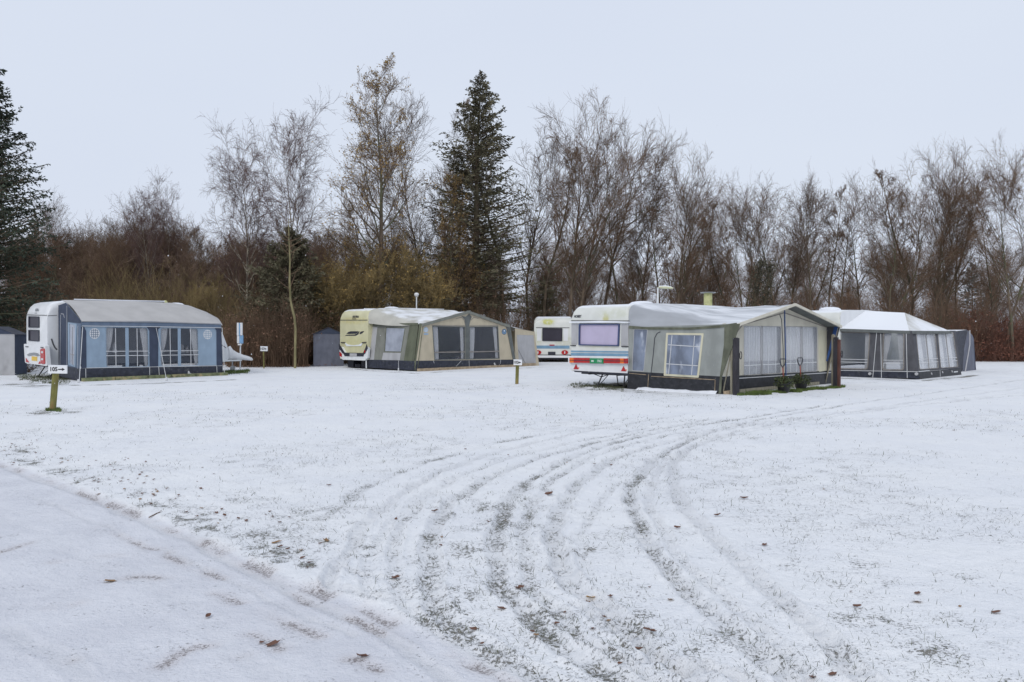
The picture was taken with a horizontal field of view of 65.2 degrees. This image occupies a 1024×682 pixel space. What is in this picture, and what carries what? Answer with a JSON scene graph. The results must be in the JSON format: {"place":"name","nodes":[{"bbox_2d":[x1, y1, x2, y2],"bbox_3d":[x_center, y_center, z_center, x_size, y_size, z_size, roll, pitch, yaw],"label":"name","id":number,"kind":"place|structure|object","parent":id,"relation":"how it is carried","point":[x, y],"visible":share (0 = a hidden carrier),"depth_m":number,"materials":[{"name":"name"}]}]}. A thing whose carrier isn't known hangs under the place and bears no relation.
{"place":"outdoors","nodes":[
{"label":"outdoors","id":0,"kind":"place"},
{"bbox_2d":[0,358,1023,681],"bbox_3d":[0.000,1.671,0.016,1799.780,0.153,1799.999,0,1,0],"label":"ground","id":1,"kind":"structure","parent":0,"point":[68,544],"depth_m":6.77,"materials":[{"name":"white snow"}]},
{"bbox_2d":[0,326,26,374],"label":"storage tent","id":2,"kind":"object","parent":1,"relation":"on","point":[13,341],"visible":0.93,"depth_m":31.57,"materials":[{"name":"grey fabric"}]},
{"bbox_2d":[3,228,55,311],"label":"bare tree","id":3,"kind":"object","parent":1,"relation":"on","point":[31,270],"visible":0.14,"depth_m":55.59,"materials":[{"name":"brown plant"}]},
{"bbox_2d":[0,69,72,333],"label":"spruce tree","id":4,"kind":"object","parent":1,"relation":"on","point":[7,179],"visible":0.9,"depth_m":36.92,"materials":[{"name":"green plant"}]},
{"bbox_2d":[36,233,70,302],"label":"bare tree","id":5,"kind":"object","parent":1,"relation":"on","point":[57,263],"visible":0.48,"depth_m":54.84,"materials":[{"name":"brown plant"}]},
{"bbox_2d":[14,190,95,300],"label":"birch tree","id":6,"kind":"object","parent":1,"relation":"on","point":[53,225],"visible":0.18,"depth_m":62.33,"materials":[{"name":"brown plant"}]},
{"bbox_2d":[48,365,67,409],"bbox_3d":[-9.758,1.051,17.224,0.446,1.076,0.185,0,1,0],"label":"pitch sign","id":7,"kind":"object","parent":1,"relation":"on","point":[55,370],"visible":0.97,"depth_m":17.19,"materials":[{"name":"brown wood"}]},
{"bbox_2d":[29,215,93,300],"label":"bare tree","id":8,"kind":"object","parent":1,"relation":"on","point":[54,260],"visible":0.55,"depth_m":55.13,"materials":[{"name":"brown plant"}]},
{"bbox_2d":[44,236,140,299],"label":"bare tree","id":9,"kind":"object","parent":1,"relation":"on","point":[78,273],"visible":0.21,"depth_m":55.73,"materials":[{"name":"brown plant"}]},
{"bbox_2d":[59,223,127,298],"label":"bare tree","id":10,"kind":"object","parent":1,"relation":"on","point":[90,243],"visible":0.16,"depth_m":56.53,"materials":[{"name":"brown plant"}]},
{"bbox_2d":[66,212,144,290],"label":"bare tree","id":11,"kind":"object","parent":1,"relation":"on","point":[89,225],"visible":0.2,"depth_m":60.41,"materials":[{"name":"brown plant"}]},
{"bbox_2d":[78,235,138,297],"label":"bare tree","id":12,"kind":"object","parent":1,"relation":"on","point":[100,265],"visible":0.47,"depth_m":52.27,"materials":[{"name":"brown plant"}]},
{"bbox_2d":[24,299,241,377],"bbox_3d":[-14.720,-0.158,32.388,2.574,2.998,8.392,0,1,42],"label":"caravan","id":13,"kind":"object","parent":1,"relation":"on","point":[41,347],"visible":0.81,"depth_m":30.17,"materials":[{"name":"metal"}]},
{"bbox_2d":[108,167,172,299],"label":"birch tree","id":14,"kind":"object","parent":1,"relation":"on","point":[152,228],"visible":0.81,"depth_m":59.26,"materials":[{"name":"brown plant"}]},
{"bbox_2d":[58,300,227,382],"bbox_3d":[-13.000,-0.062,29.569,4.461,2.946,6.469,0,1,42],"label":"awning","id":15,"kind":"object","parent":1,"relation":"on","point":[88,333],"visible":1,"depth_m":29.16,"materials":[{"name":"blue fabric"}]},
{"bbox_2d":[68,322,76,366],"bbox_3d":[-15.409,0.126,28.058,0.808,1.565,0.020,0,1,42],"label":"window","id":16,"kind":"structure","parent":15,"relation":"in","point":[72,327],"depth_m":28.06,"materials":[{"name":"blue plastic"}]},
{"bbox_2d":[106,327,148,366],"bbox_3d":[-13.791,0.224,28.689,0.062,1.432,1.487,0,1,42],"label":"window","id":17,"kind":"structure","parent":15,"relation":"in","point":[126,355],"depth_m":28.66,"materials":[{"name":"blue fabric"}]},
{"bbox_2d":[160,328,198,365],"bbox_3d":[-12.511,0.236,30.118,0.063,1.472,1.465,0,1,42],"label":"window","id":18,"kind":"structure","parent":15,"relation":"in","point":[179,329],"depth_m":30.11,"materials":[{"name":"blue fabric"}]},
{"bbox_2d":[120,191,166,299],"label":"birch tree","id":19,"kind":"object","parent":1,"relation":"on","point":[134,271],"visible":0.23,"depth_m":65.73,"materials":[{"name":"brown plant"}]},
{"bbox_2d":[99,209,188,300],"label":"bare tree","id":20,"kind":"object","parent":1,"relation":"on","point":[133,226],"visible":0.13,"depth_m":65.50,"materials":[{"name":"brown plant"}]},
{"bbox_2d":[137,168,194,301],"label":"birch tree","id":21,"kind":"object","parent":1,"relation":"on","point":[167,217],"visible":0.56,"depth_m":63.86,"materials":[{"name":"brown plant"}]},
{"bbox_2d":[134,223,200,298],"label":"bare tree","id":22,"kind":"object","parent":1,"relation":"on","point":[167,253],"visible":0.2,"depth_m":63.90,"materials":[{"name":"brown plant"}]},
{"bbox_2d":[159,234,227,302],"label":"bare tree","id":23,"kind":"object","parent":1,"relation":"on","point":[192,273],"visible":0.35,"depth_m":57.65,"materials":[{"name":"brown plant"}]},
{"bbox_2d":[162,214,232,299],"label":"bare tree","id":24,"kind":"object","parent":1,"relation":"on","point":[196,236],"visible":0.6,"depth_m":57.93,"materials":[{"name":"brown plant"}]},
{"bbox_2d":[171,272,235,324],"bbox_3d":[-17.510,-1.398,46.086,4.221,5.437,4.308,0,1,4],"label":"bush","id":25,"kind":"object","parent":1,"relation":"on","point":[214,297],"visible":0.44,"depth_m":45.77,"materials":[{"name":"brown plant"}]},
{"bbox_2d":[196,226,267,314],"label":"bare tree","id":26,"kind":"object","parent":1,"relation":"on","point":[240,273],"visible":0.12,"depth_m":56.94,"materials":[{"name":"brown plant"}]},
{"bbox_2d":[200,233,264,320],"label":"bare tree","id":27,"kind":"object","parent":1,"relation":"on","point":[228,250],"visible":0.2,"depth_m":56.83,"materials":[{"name":"brown plant"}]},
{"bbox_2d":[193,108,293,308],"bbox_3d":[-17.077,-6.523,51.005,6.295,15.373,6.747,0,1,-4],"label":"birch tree","id":28,"kind":"object","parent":1,"relation":"on","point":[254,209],"visible":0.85,"depth_m":50.14,"materials":[{"name":"brown plant"}]},
{"bbox_2d":[218,86,344,292],"bbox_3d":[-13.211,-7.004,46.748,6.051,16.418,6.485,1,1,44],"label":"birch tree","id":29,"kind":"object","parent":1,"relation":"on","point":[299,191],"visible":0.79,"depth_m":46.84,"materials":[{"name":"brown plant"}]},
{"bbox_2d":[230,226,340,353],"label":"spruce tree","id":30,"kind":"object","parent":1,"relation":"on","point":[270,280],"visible":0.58,"depth_m":42.22,"materials":[{"name":"green plant"}]},
{"bbox_2d":[272,208,307,367],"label":"young tree","id":31,"kind":"object","parent":1,"relation":"on","point":[292,309],"visible":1,"depth_m":37.66,"materials":[{"name":"brown plant"}]},
{"bbox_2d":[303,226,349,272],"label":"bare tree","id":32,"kind":"object","parent":1,"relation":"on","point":[324,241],"visible":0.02,"depth_m":65.47,"materials":[{"name":"brown plant"}]},
{"bbox_2d":[292,257,362,330],"bbox_3d":[-10.414,-1.606,43.844,4.593,5.917,4.702,0,1,-8],"label":"bush","id":33,"kind":"object","parent":1,"relation":"on","point":[329,295],"visible":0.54,"depth_m":43.48,"materials":[{"name":"brown plant"}]},
{"bbox_2d":[313,327,343,366],"bbox_3d":[-9.274,0.278,40.511,1.582,1.959,1.870,0,1,-12],"label":"storage tent","id":34,"kind":"object","parent":1,"relation":"on","point":[326,343],"visible":0.75,"depth_m":39.63,"materials":[{"name":"fabric"}]},
{"bbox_2d":[318,197,369,306],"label":"bare tree","id":35,"kind":"object","parent":1,"relation":"on","point":[342,225],"visible":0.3,"depth_m":48.94,"materials":[{"name":"brown plant"}]},
{"bbox_2d":[313,251,400,327],"bbox_3d":[-9.029,-1.944,45.181,5.121,6.597,5.242,0,1,-27],"label":"bush","id":36,"kind":"object","parent":1,"relation":"on","point":[363,293],"visible":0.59,"depth_m":44.31,"materials":[{"name":"brown plant"}]},
{"bbox_2d":[311,52,436,307],"bbox_3d":[-8.411,-7.650,45.917,7.948,17.717,9.526,0,1,2],"label":"bare tree","id":37,"kind":"object","parent":1,"relation":"on","point":[381,192],"visible":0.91,"depth_m":45.97,"materials":[{"name":"brown plant"}]},
{"bbox_2d":[334,230,439,307],"bbox_3d":[-7.243,-2.724,47.129,6.356,8.188,6.506,0,1,5],"label":"bush","id":38,"kind":"object","parent":1,"relation":"on","point":[396,264],"visible":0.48,"depth_m":45.92,"materials":[{"name":"brown plant"}]},
{"bbox_2d":[339,307,463,368],"bbox_3d":[-5.266,-0.219,40.243,2.347,2.968,6.757,1,1,42],"label":"caravan","id":39,"kind":"object","parent":1,"relation":"on","point":[356,327],"visible":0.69,"depth_m":38.21,"materials":[{"name":"metal"}]},
{"bbox_2d":[339,70,499,285],"bbox_3d":[-6.122,-8.501,53.194,10.554,19.327,8.367,0,1,7],"label":"birch tree","id":40,"kind":"object","parent":1,"relation":"on","point":[407,214],"visible":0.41,"depth_m":53.15,"materials":[{"name":"brown plant"}]},
{"bbox_2d":[381,252,465,309],"bbox_3d":[-5.163,-1.859,45.850,4.973,6.407,5.091,0,1,0],"label":"bush","id":41,"kind":"object","parent":1,"relation":"on","point":[435,303],"visible":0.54,"depth_m":45.46,"materials":[{"name":"brown plant"}]},
{"bbox_2d":[365,308,514,370],"bbox_3d":[-3.520,-0.142,38.207,3.775,2.874,7.095,1,1,42],"label":"awning","id":42,"kind":"object","parent":1,"relation":"on","point":[486,342],"visible":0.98,"depth_m":36.80,"materials":[{"name":"beige fabric"}]},
{"bbox_2d":[384,327,404,351],"bbox_3d":[-5.332,-0.065,36.194,1.384,1.125,0.177,1,1,42],"label":"window","id":43,"kind":"structure","parent":42,"relation":"in","point":[394,336],"depth_m":36.20,"materials":[{"name":"clear plastic"}]},
{"bbox_2d":[414,242,497,358],"bbox_3d":[-3.503,-2.594,50.437,6.237,7.850,6.094,0,1,-41],"label":"bush","id":44,"kind":"object","parent":1,"relation":"on","point":[468,300],"visible":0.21,"depth_m":49.38,"materials":[{"name":"brown plant"}]},
{"bbox_2d":[424,170,488,313],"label":"bare tree","id":45,"kind":"object","parent":1,"relation":"on","point":[447,228],"visible":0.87,"depth_m":47.48,"materials":[{"name":"brown plant"}]},
{"bbox_2d":[388,70,565,320],"bbox_3d":[-2.488,-7.775,49.545,11.003,17.896,11.073,0,1,-25],"label":"spruce tree","id":46,"kind":"object","parent":1,"relation":"on","point":[479,210],"visible":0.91,"depth_m":49.12,"materials":[{"name":"green plant"}]},
{"bbox_2d":[454,98,508,321],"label":"bare tree","id":47,"kind":"object","parent":1,"relation":"on","point":[468,101],"visible":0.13,"depth_m":55.69,"materials":[{"name":"brown plant"}]},
{"bbox_2d":[0,240,1023,366],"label":"undergrowth","id":48,"kind":"object","parent":1,"relation":"on","point":[280,349],"visible":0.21,"depth_m":46.06,"materials":[{"name":"orange plant"}]},
{"bbox_2d":[510,326,538,366],"bbox_3d":[-0.036,0.187,40.994,1.990,2.156,2.271,1,1,42],"label":"awning annex","id":49,"kind":"object","parent":1,"relation":"on","point":[525,346],"visible":0.84,"depth_m":40.50,"materials":[{"name":"beige fabric"}]},
{"bbox_2d":[496,124,583,328],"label":"bare tree","id":50,"kind":"object","parent":1,"relation":"on","point":[535,228],"visible":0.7,"depth_m":56.71,"materials":[{"name":"brown plant"}]},
{"bbox_2d":[522,274,566,330],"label":"spruce tree","id":51,"kind":"object","parent":1,"relation":"on","point":[539,307],"visible":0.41,"depth_m":52.99,"materials":[{"name":"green plant"}]},
{"bbox_2d":[522,251,569,315],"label":"bare tree","id":52,"kind":"object","parent":1,"relation":"on","point":[538,280],"visible":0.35,"depth_m":62.49,"materials":[{"name":"brown plant"}]},
{"bbox_2d":[534,316,571,361],"bbox_3d":[2.581,-0.147,48.792,2.250,2.651,5.562,0,1,4],"label":"caravan","id":53,"kind":"object","parent":1,"relation":"on","point":[553,337],"visible":0.76,"depth_m":46.08,"materials":[{"name":"metal"}]},
{"bbox_2d":[542,328,561,340],"bbox_3d":[2.322,-0.367,46.064,1.164,0.762,0.044,0,1,4],"label":"window","id":54,"kind":"structure","parent":53,"relation":"in","point":[548,334],"depth_m":46.08,"materials":[{"name":"grey glass"}]},
{"bbox_2d":[533,147,585,316],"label":"bare tree","id":55,"kind":"object","parent":1,"relation":"on","point":[548,273],"visible":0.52,"depth_m":52.12,"materials":[{"name":"brown plant"}]},
{"bbox_2d":[538,241,584,314],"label":"bare tree","id":56,"kind":"object","parent":1,"relation":"on","point":[561,273],"visible":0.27,"depth_m":78.67,"materials":[{"name":"brown plant"}]},
{"bbox_2d":[547,219,607,309],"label":"bare tree","id":57,"kind":"object","parent":1,"relation":"on","point":[570,230],"visible":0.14,"depth_m":97.02,"materials":[{"name":"brown plant"}]},
{"bbox_2d":[563,241,609,306],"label":"bare tree","id":58,"kind":"object","parent":1,"relation":"on","point":[587,291],"visible":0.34,"depth_m":63.87,"materials":[{"name":"brown plant"}]},
{"bbox_2d":[524,88,669,316],"bbox_3d":[5.220,-7.540,49.416,9.285,17.474,8.930,0,1,15],"label":"bare tree","id":59,"kind":"object","parent":1,"relation":"on","point":[575,258],"visible":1,"depth_m":49.20,"materials":[{"name":"brown plant"}]},
{"bbox_2d":[568,301,651,387],"bbox_3d":[4.887,0.054,26.669,6.540,2.685,2.344,-1,1,-45],"label":"caravan","id":60,"kind":"object","parent":1,"relation":"on","point":[599,345],"visible":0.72,"depth_m":24.42,"materials":[{"name":"metal"}]},
{"bbox_2d":[578,324,619,345],"bbox_3d":[2.652,-0.191,24.439,0.054,0.685,1.598,-1,1,-45],"label":"window","id":61,"kind":"structure","parent":60,"relation":"in","point":[588,334],"depth_m":24.45,"materials":[{"name":"glass"}]},
{"bbox_2d":[592,195,637,303],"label":"bare tree","id":62,"kind":"object","parent":1,"relation":"on","point":[607,281],"visible":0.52,"depth_m":53.44,"materials":[{"name":"brown plant"}]},
{"bbox_2d":[599,261,647,304],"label":"bare tree","id":63,"kind":"object","parent":1,"relation":"on","point":[619,278],"visible":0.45,"depth_m":64.21,"materials":[{"name":"plant"}]},
{"bbox_2d":[566,104,688,304],"bbox_3d":[7.817,-7.811,55.243,8.782,17.867,6.578,0,1,5],"label":"bare tree","id":64,"kind":"object","parent":1,"relation":"on","point":[650,178],"visible":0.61,"depth_m":54.88,"materials":[{"name":"brown plant"}]},
{"bbox_2d":[603,227,654,302],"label":"bare tree","id":65,"kind":"object","parent":1,"relation":"on","point":[626,264],"visible":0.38,"depth_m":71.09,"materials":[{"name":"brown plant"}]},
{"bbox_2d":[611,164,678,300],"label":"bare tree","id":66,"kind":"object","parent":1,"relation":"on","point":[636,264],"visible":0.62,"depth_m":55.87,"materials":[{"name":"brown plant"}]},
{"bbox_2d":[634,206,675,303],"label":"bare tree","id":67,"kind":"object","parent":1,"relation":"on","point":[662,255],"visible":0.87,"depth_m":51.73,"materials":[{"name":"brown plant"}]},
{"bbox_2d":[640,136,742,303],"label":"bare tree","id":68,"kind":"object","parent":1,"relation":"on","point":[688,263],"visible":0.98,"depth_m":50.70,"materials":[{"name":"brown plant"}]},
{"bbox_2d":[680,202,722,303],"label":"bare tree","id":69,"kind":"object","parent":1,"relation":"on","point":[693,295],"visible":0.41,"depth_m":54.43,"materials":[{"name":"brown plant"}]},
{"bbox_2d":[683,192,738,299],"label":"bare tree","id":70,"kind":"object","parent":1,"relation":"on","point":[714,251],"visible":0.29,"depth_m":57.19,"materials":[{"name":"brown plant"}]},
{"bbox_2d":[700,218,732,305],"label":"bare tree","id":71,"kind":"object","parent":1,"relation":"on","point":[710,283],"visible":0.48,"depth_m":54.79,"materials":[{"name":"brown plant"}]},
{"bbox_2d":[627,303,841,393],"bbox_3d":[7.217,0.120,24.879,7.105,2.601,3.684,-1,1,-45],"label":"awning","id":72,"kind":"object","parent":1,"relation":"on","point":[681,346],"visible":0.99,"depth_m":23.06,"materials":[{"name":"grey fabric"}]},
{"bbox_2d":[632,329,647,370],"bbox_3d":[3.736,0.264,23.385,0.016,1.244,0.564,-1,1,-45],"label":"window","id":73,"kind":"structure","parent":72,"relation":"in","point":[640,335],"depth_m":23.40,"materials":[{"name":"clear plastic"}]},
{"bbox_2d":[664,333,703,377],"bbox_3d":[4.783,0.388,22.328,0.018,1.236,1.293,-1,1,-45],"label":"window","id":74,"kind":"structure","parent":72,"relation":"in","point":[683,355],"depth_m":22.32,"materials":[{"name":"beige plastic"}]},
{"bbox_2d":[733,337,741,394],"bbox_3d":[5.982,0.725,21.215,0.241,1.640,0.147,-1,1,-45],"label":"wooden post","id":75,"kind":"object","parent":1,"relation":"on","point":[736,355],"visible":0.96,"depth_m":21.14,"materials":[{"name":"wood"}]},
{"bbox_2d":[701,172,783,306],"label":"bare tree","id":76,"kind":"object","parent":1,"relation":"on","point":[739,235],"visible":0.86,"depth_m":52.32,"materials":[{"name":"brown plant"}]},
{"bbox_2d":[746,255,767,306],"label":"ivy tree","id":77,"kind":"object","parent":1,"relation":"on","point":[760,262],"visible":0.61,"depth_m":49.90,"materials":[{"name":"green plant"}]},
{"bbox_2d":[723,169,806,305],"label":"bare tree","id":78,"kind":"object","parent":1,"relation":"on","point":[767,230],"visible":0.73,"depth_m":52.43,"materials":[{"name":"brown plant"}]},
{"bbox_2d":[760,260,776,304],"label":"ivy tree","id":79,"kind":"object","parent":1,"relation":"on","point":[766,292],"visible":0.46,"depth_m":49.88,"materials":[{"name":"green plant"}]},
{"bbox_2d":[741,230,818,305],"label":"bare tree","id":80,"kind":"object","parent":1,"relation":"on","point":[776,286],"visible":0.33,"depth_m":63.15,"materials":[{"name":"brown plant"}]},
{"bbox_2d":[737,385,845,395],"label":"grass","id":81,"kind":"structure","parent":1,"relation":"on","point":[764,392],"depth_m":22.34,"materials":[{"name":"green plant"}]},
{"bbox_2d":[765,242,840,309],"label":"bare tree","id":82,"kind":"object","parent":1,"relation":"on","point":[803,297],"visible":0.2,"depth_m":82.77,"materials":[{"name":"brown plant"}]},
{"bbox_2d":[765,183,841,303],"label":"bare tree","id":83,"kind":"object","parent":1,"relation":"on","point":[794,280],"visible":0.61,"depth_m":53.76,"materials":[{"name":"brown plant"}]},
{"bbox_2d":[778,165,843,309],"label":"bare tree","id":84,"kind":"object","parent":1,"relation":"on","point":[808,216],"visible":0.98,"depth_m":52.04,"materials":[{"name":"brown plant"}]},
{"bbox_2d":[815,185,851,306],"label":"bare tree","id":85,"kind":"object","parent":1,"relation":"on","point":[831,276],"visible":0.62,"depth_m":55.65,"materials":[{"name":"brown plant"}]},
{"bbox_2d":[824,214,867,308],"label":"bare tree","id":86,"kind":"object","parent":1,"relation":"on","point":[836,265],"visible":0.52,"depth_m":56.83,"materials":[{"name":"brown plant"}]},
{"bbox_2d":[813,307,899,365],"bbox_3d":[14.053,-0.028,33.581,6.200,2.715,2.200,-1,1,-44],"label":"caravan","id":87,"kind":"object","parent":1,"relation":"on","point":[852,346],"visible":0.25,"depth_m":31.60,"materials":[{"name":"metal"}]},
{"bbox_2d":[814,172,902,307],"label":"bare tree","id":88,"kind":"object","parent":1,"relation":"on","point":[847,247],"visible":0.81,"depth_m":53.52,"materials":[{"name":"brown plant"}]},
{"bbox_2d":[857,222,926,311],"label":"bare tree","id":89,"kind":"object","parent":1,"relation":"on","point":[885,273],"visible":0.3,"depth_m":76.67,"materials":[{"name":"brown plant"}]},
{"bbox_2d":[840,310,960,378],"bbox_3d":[15.341,0.078,31.469,5.334,2.586,3.118,-1,1,-44],"label":"awning","id":90,"kind":"object","parent":1,"relation":"on","point":[916,347],"visible":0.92,"depth_m":30.06,"materials":[{"name":"grey fabric"}]},
{"bbox_2d":[870,169,932,314],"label":"bare tree","id":91,"kind":"object","parent":1,"relation":"on","point":[905,235],"visible":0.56,"depth_m":52.34,"materials":[{"name":"brown plant"}]},
{"bbox_2d":[885,248,928,312],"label":"bare tree","id":92,"kind":"object","parent":1,"relation":"on","point":[900,290],"visible":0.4,"depth_m":61.90,"materials":[{"name":"brown plant"}]},
{"bbox_2d":[842,150,990,316],"bbox_3d":[24.973,-5.599,50.258,7.091,13.576,8.487,-1,1,-43],"label":"bare tree","id":93,"kind":"object","parent":1,"relation":"on","point":[918,253],"visible":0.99,"depth_m":50.00,"materials":[{"name":"brown plant"}]},
{"bbox_2d":[909,154,996,329],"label":"bare tree","id":94,"kind":"object","parent":1,"relation":"on","point":[958,224],"visible":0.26,"depth_m":54.20,"materials":[{"name":"brown plant"}]},
{"bbox_2d":[907,132,1000,324],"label":"bare tree","id":95,"kind":"object","parent":1,"relation":"on","point":[943,241],"visible":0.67,"depth_m":50.50,"materials":[{"name":"brown plant"}]},
{"bbox_2d":[933,330,975,371],"bbox_3d":[19.318,0.464,35.478,2.920,1.922,1.771,-1,1,-44],"label":"awning annex","id":96,"kind":"object","parent":1,"relation":"on","point":[965,344],"visible":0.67,"depth_m":35.00,"materials":[{"name":"fabric"}]},
{"bbox_2d":[939,185,986,329],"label":"bare tree","id":97,"kind":"object","parent":1,"relation":"on","point":[956,273],"visible":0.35,"depth_m":51.60,"materials":[{"name":"brown plant"}]},
{"bbox_2d":[944,129,1023,361],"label":"bare tree","id":98,"kind":"object","parent":1,"relation":"on","point":[1011,184],"visible":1,"depth_m":47.59,"materials":[{"name":"brown plant"}]},
{"bbox_2d":[946,303,1023,361],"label":"hedge","id":99,"kind":"object","parent":1,"relation":"on","point":[996,349],"visible":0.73,"depth_m":47.08,"materials":[{"name":"brown plant"}]},
{"bbox_2d":[967,209,1011,319],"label":"bare tree","id":100,"kind":"object","parent":1,"relation":"on","point":[989,286],"visible":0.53,"depth_m":55.08,"materials":[{"name":"brown plant"}]},
{"bbox_2d":[967,261,1013,317],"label":"bare tree","id":101,"kind":"object","parent":1,"relation":"on","point":[986,293],"visible":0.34,"depth_m":80.66,"materials":[{"name":"brown plant"}]},
{"bbox_2d":[971,242,1023,309],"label":"bare tree","id":102,"kind":"object","parent":1,"relation":"on","point":[1014,276],"visible":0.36,"depth_m":79.32,"materials":[{"name":"brown plant"}]},
{"bbox_2d":[973,232,1023,314],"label":"bare tree","id":103,"kind":"object","parent":1,"relation":"on","point":[1012,287],"visible":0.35,"depth_m":89.94,"materials":[{"name":"brown plant"}]},
{"bbox_2d":[0,0,1023,330],"label":"sky","id":104,"kind":"structure","parent":0,"point":[785,74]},
{"bbox_2d":[949,262,998,321],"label":"tree","id":105,"kind":"object","parent":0,"point":[969,283],"visible":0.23,"depth_m":88.08,"materials":[{"name":"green plant"}]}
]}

